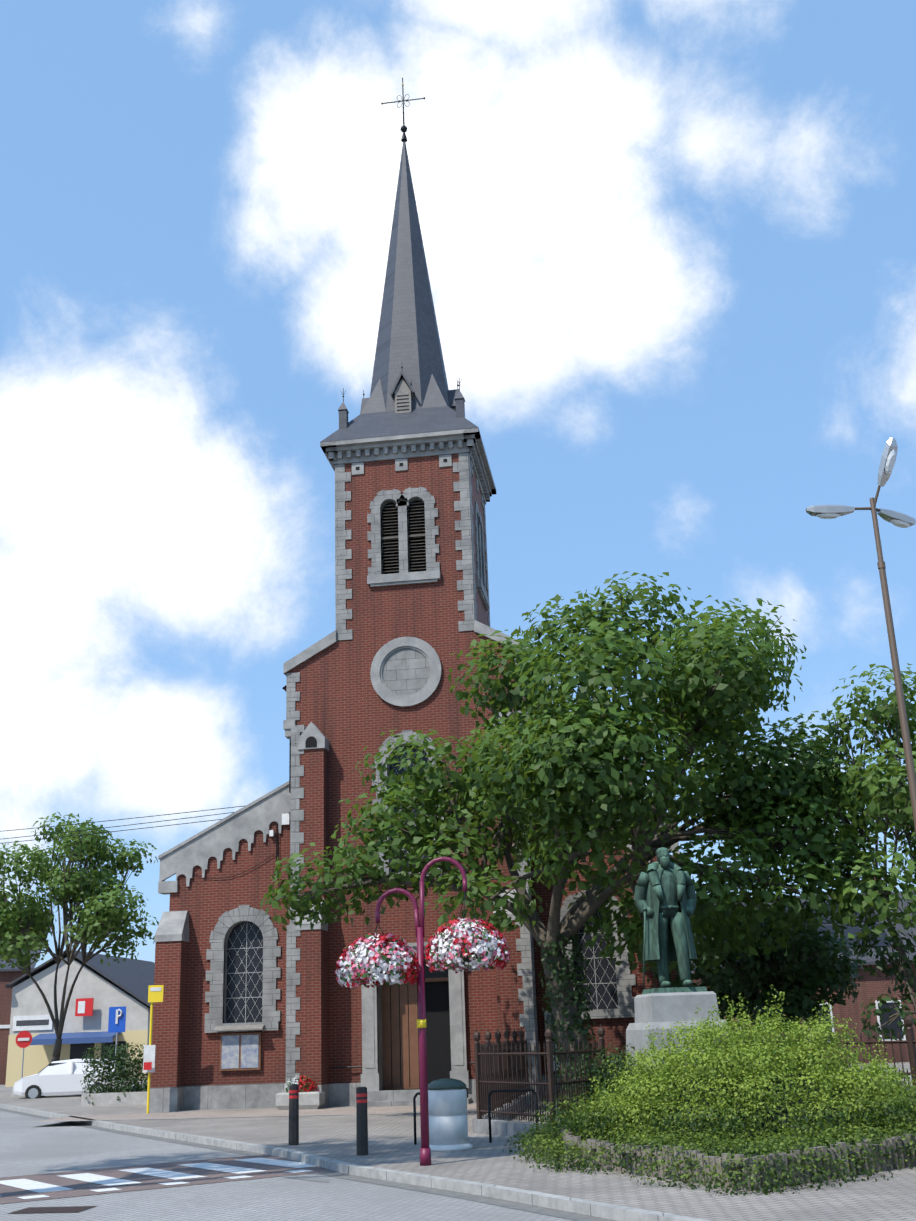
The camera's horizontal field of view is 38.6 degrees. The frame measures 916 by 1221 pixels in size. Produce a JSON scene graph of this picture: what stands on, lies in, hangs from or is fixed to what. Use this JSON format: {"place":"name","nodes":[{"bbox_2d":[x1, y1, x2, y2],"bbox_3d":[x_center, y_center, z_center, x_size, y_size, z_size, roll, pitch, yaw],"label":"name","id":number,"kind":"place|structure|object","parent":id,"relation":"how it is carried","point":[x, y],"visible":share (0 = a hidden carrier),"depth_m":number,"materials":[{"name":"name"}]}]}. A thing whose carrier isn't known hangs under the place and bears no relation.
{"place":"outdoors","nodes":[
{"label":"outdoors","id":0,"kind":"place"},
{"bbox_2d":[0,812,158,1061],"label":"street tree","id":1,"kind":"object","parent":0,"point":[40,862],"depth_m":54.79,"materials":[{"name":"green plant"}]},
{"bbox_2d":[34,1104,476,1121],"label":"forecourt","id":2,"kind":"structure","parent":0,"point":[340,1111],"depth_m":33.93,"materials":[{"name":"grey concrete"}]},
{"bbox_2d":[276,1091,324,1109],"bbox_3d":[-4.263,13.265,35.357,1.200,0.440,0.660,-4,-18,7],"label":"stone trough","id":3,"kind":"object","parent":2,"relation":"on","point":[312,1100],"visible":0.7,"depth_m":35.06,"materials":[{"name":"concrete"}]},
{"bbox_2d":[283,1075,318,1092],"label":"trough flowers","id":4,"kind":"object","parent":3,"relation":"on","point":[301,1080],"visible":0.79,"depth_m":35.38,"materials":[{"name":"red plant"}]},
{"bbox_2d":[149,74,680,1111],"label":"church","id":5,"kind":"structure","parent":2,"relation":"on","point":[257,1006],"depth_m":38.84,"materials":[{"name":"brick"}]},
{"bbox_2d":[0,806,242,843],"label":"overhead wires","id":6,"kind":"object","parent":5,"relation":"attached to","point":[118,826],"visible":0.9,"depth_m":41.53,"materials":[{"name":"black metal"}]},
{"bbox_2d":[0,1085,574,1220],"bbox_3d":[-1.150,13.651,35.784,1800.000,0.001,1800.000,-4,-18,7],"label":"road","id":7,"kind":"structure","parent":0,"point":[29,1145],"depth_m":16.90,"materials":[{"name":"grey asphalt"}]},
{"bbox_2d":[16,1006,125,1077],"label":"road signs","id":8,"kind":"object","parent":7,"relation":"on","point":[117,1020],"visible":0.96,"depth_m":47.95,"materials":[{"name":"blue metal"}]},
{"bbox_2d":[0,1154,353,1203],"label":"crossing","id":9,"kind":"object","parent":7,"relation":"on","point":[22,1188],"visible":0.94,"depth_m":19.68,"materials":[{"name":"paint"}]},
{"bbox_2d":[8,1175,415,1213],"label":"road patches","id":10,"kind":"object","parent":7,"relation":"on","point":[53,1209],"visible":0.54,"depth_m":16.19,"materials":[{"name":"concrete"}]},
{"bbox_2d":[0,877,915,1086],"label":"background houses","id":11,"kind":"structure","parent":7,"relation":"on","point":[99,989],"depth_m":72.91,"materials":[{"name":"beige"}]},
{"bbox_2d":[806,437,915,834],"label":"street lamp","id":12,"kind":"object","parent":7,"relation":"on","point":[886,466],"visible":1,"depth_m":29.25,"materials":[{"name":"brown"}]},
{"bbox_2d":[0,1062,915,1220],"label":"pavement","id":13,"kind":"structure","parent":0,"point":[483,1170],"depth_m":17.44,"materials":[{"name":"grey concrete"}]},
{"bbox_2d":[11,1088,74,1096],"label":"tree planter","id":14,"kind":"object","parent":13,"relation":"on","point":[13,1094],"visible":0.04,"depth_m":53.09,"materials":[{"name":"concrete"}]},
{"bbox_2d":[13,1059,117,1098],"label":"white car","id":15,"kind":"object","parent":13,"relation":"on","point":[63,1077],"visible":0.69,"depth_m":50.59,"materials":[{"name":"white metal"}]},
{"bbox_2d":[81,1091,146,1106],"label":"hedge planter","id":16,"kind":"object","parent":13,"relation":"on","point":[111,1098],"visible":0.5,"depth_m":41.65,"materials":[{"name":"concrete"}]},
{"bbox_2d":[80,1042,150,1104],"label":"hedge","id":17,"kind":"object","parent":13,"relation":"on","point":[119,1062],"visible":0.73,"depth_m":42.32,"materials":[{"name":"green plant"}]},
{"bbox_2d":[143,985,163,1113],"bbox_3d":[-8.502,12.253,36.357,0.490,3.510,0.186,-1,-18,-2],"label":"bus stop","id":18,"kind":"object","parent":13,"relation":"on","point":[155,993],"visible":0.92,"depth_m":36.38,"materials":[{"name":"yellow paint"}]},
{"bbox_2d":[107,1073,367,1155],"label":"bollards","id":19,"kind":"object","parent":13,"relation":"on","point":[361,1125],"visible":0.88,"depth_m":20.97,"materials":[{"name":"black metal"}]},
{"bbox_2d":[358,856,481,1165],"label":"flower column","id":20,"kind":"structure","parent":13,"relation":"on","point":[425,1154],"depth_m":19.46,"materials":[{"name":"metal"}]},
{"bbox_2d":[335,916,509,987],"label":"hanging flower baskets","id":21,"kind":"object","parent":20,"relation":"attached to","point":[487,943],"visible":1,"depth_m":19.28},
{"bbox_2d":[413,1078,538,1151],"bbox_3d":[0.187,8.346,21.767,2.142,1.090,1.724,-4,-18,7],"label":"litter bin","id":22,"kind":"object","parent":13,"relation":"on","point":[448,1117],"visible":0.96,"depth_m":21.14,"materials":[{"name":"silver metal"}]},
{"bbox_2d":[535,934,598,1113],"bbox_3d":[2.547,9.380,29.395,1.478,4.192,1.255,-4,-18,7],"label":"ivy","id":23,"kind":"object","parent":13,"relation":"on","point":[572,974],"visible":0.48,"depth_m":29.36,"materials":[{"name":"green plant"}]},
{"bbox_2d":[260,571,884,1115],"bbox_3d":[2.639,5.448,30.897,14.293,12.760,12.191,-4,-18,7],"label":"lime tree","id":24,"kind":"object","parent":13,"relation":"on","point":[588,737],"depth_m":29.29,"materials":[{"name":"green plant"}]},
{"bbox_2d":[472,1012,915,1138],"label":"iron fence","id":25,"kind":"object","parent":13,"relation":"on","point":[499,1065],"visible":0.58,"depth_m":23.77,"materials":[{"name":"metal"}]},
{"bbox_2d":[503,985,915,1196],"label":"bed shrubs","id":26,"kind":"object","parent":13,"relation":"on","point":[872,1099],"visible":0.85,"depth_m":17.78,"materials":[{"name":"green plant"}]},
{"bbox_2d":[626,987,731,1096],"bbox_3d":[3.971,8.088,23.377,1.720,2.560,1.600,1,-18,-9],"label":"statue pedestal","id":27,"kind":"object","parent":26,"relation":"in","point":[657,1007],"visible":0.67,"depth_m":23.16,"materials":[{"name":"stone"}]},
{"bbox_2d":[634,847,696,988],"bbox_3d":[3.867,5.679,24.214,1.168,2.556,0.925,-4,-18,7],"label":"bronze statue","id":28,"kind":"object","parent":27,"relation":"on","point":[665,898],"visible":1,"depth_m":24.04,"materials":[{"name":"green metal"}]},
{"bbox_2d":[556,1120,915,1190],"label":"bed palisade","id":29,"kind":"object","parent":13,"relation":"on","point":[714,1160],"visible":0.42,"depth_m":15.74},
{"bbox_2d":[647,895,867,1046],"bbox_3d":[7.818,9.892,33.736,5.770,5.672,5.268,-4,-18,7],"label":"bush","id":30,"kind":"object","parent":13,"relation":"on","point":[822,974],"depth_m":32.62,"materials":[{"name":"green plant"}]},
{"bbox_2d":[849,922,915,1040],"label":"clipped lime","id":31,"kind":"object","parent":13,"relation":"on","point":[881,963],"depth_m":28.35,"materials":[{"name":"green plant"}]},
{"bbox_2d":[0,0,915,967],"label":"sky","id":32,"kind":"structure","parent":0,"point":[669,245],"materials":[{"name":"blue"}]},
{"bbox_2d":[558,1043,638,1112],"bbox_3d":[2.984,8.592,23.651,2.448,1.475,2.180,-4,-18,7],"label":"dark bush","id":33,"kind":"object","parent":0,"point":[602,1073],"visible":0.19,"depth_m":23.54,"materials":[{"name":"green plant"}]},
{"bbox_2d":[551,1063,915,1166],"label":"bed shrub","id":34,"kind":"object","parent":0,"point":[800,1101],"visible":0.1,"depth_m":17.91,"materials":[{"name":"green plant"}]},
{"bbox_2d":[723,663,915,989],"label":"tree","id":35,"kind":"object","parent":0,"point":[874,779],"depth_m":30.20,"materials":[{"name":"green plant"}]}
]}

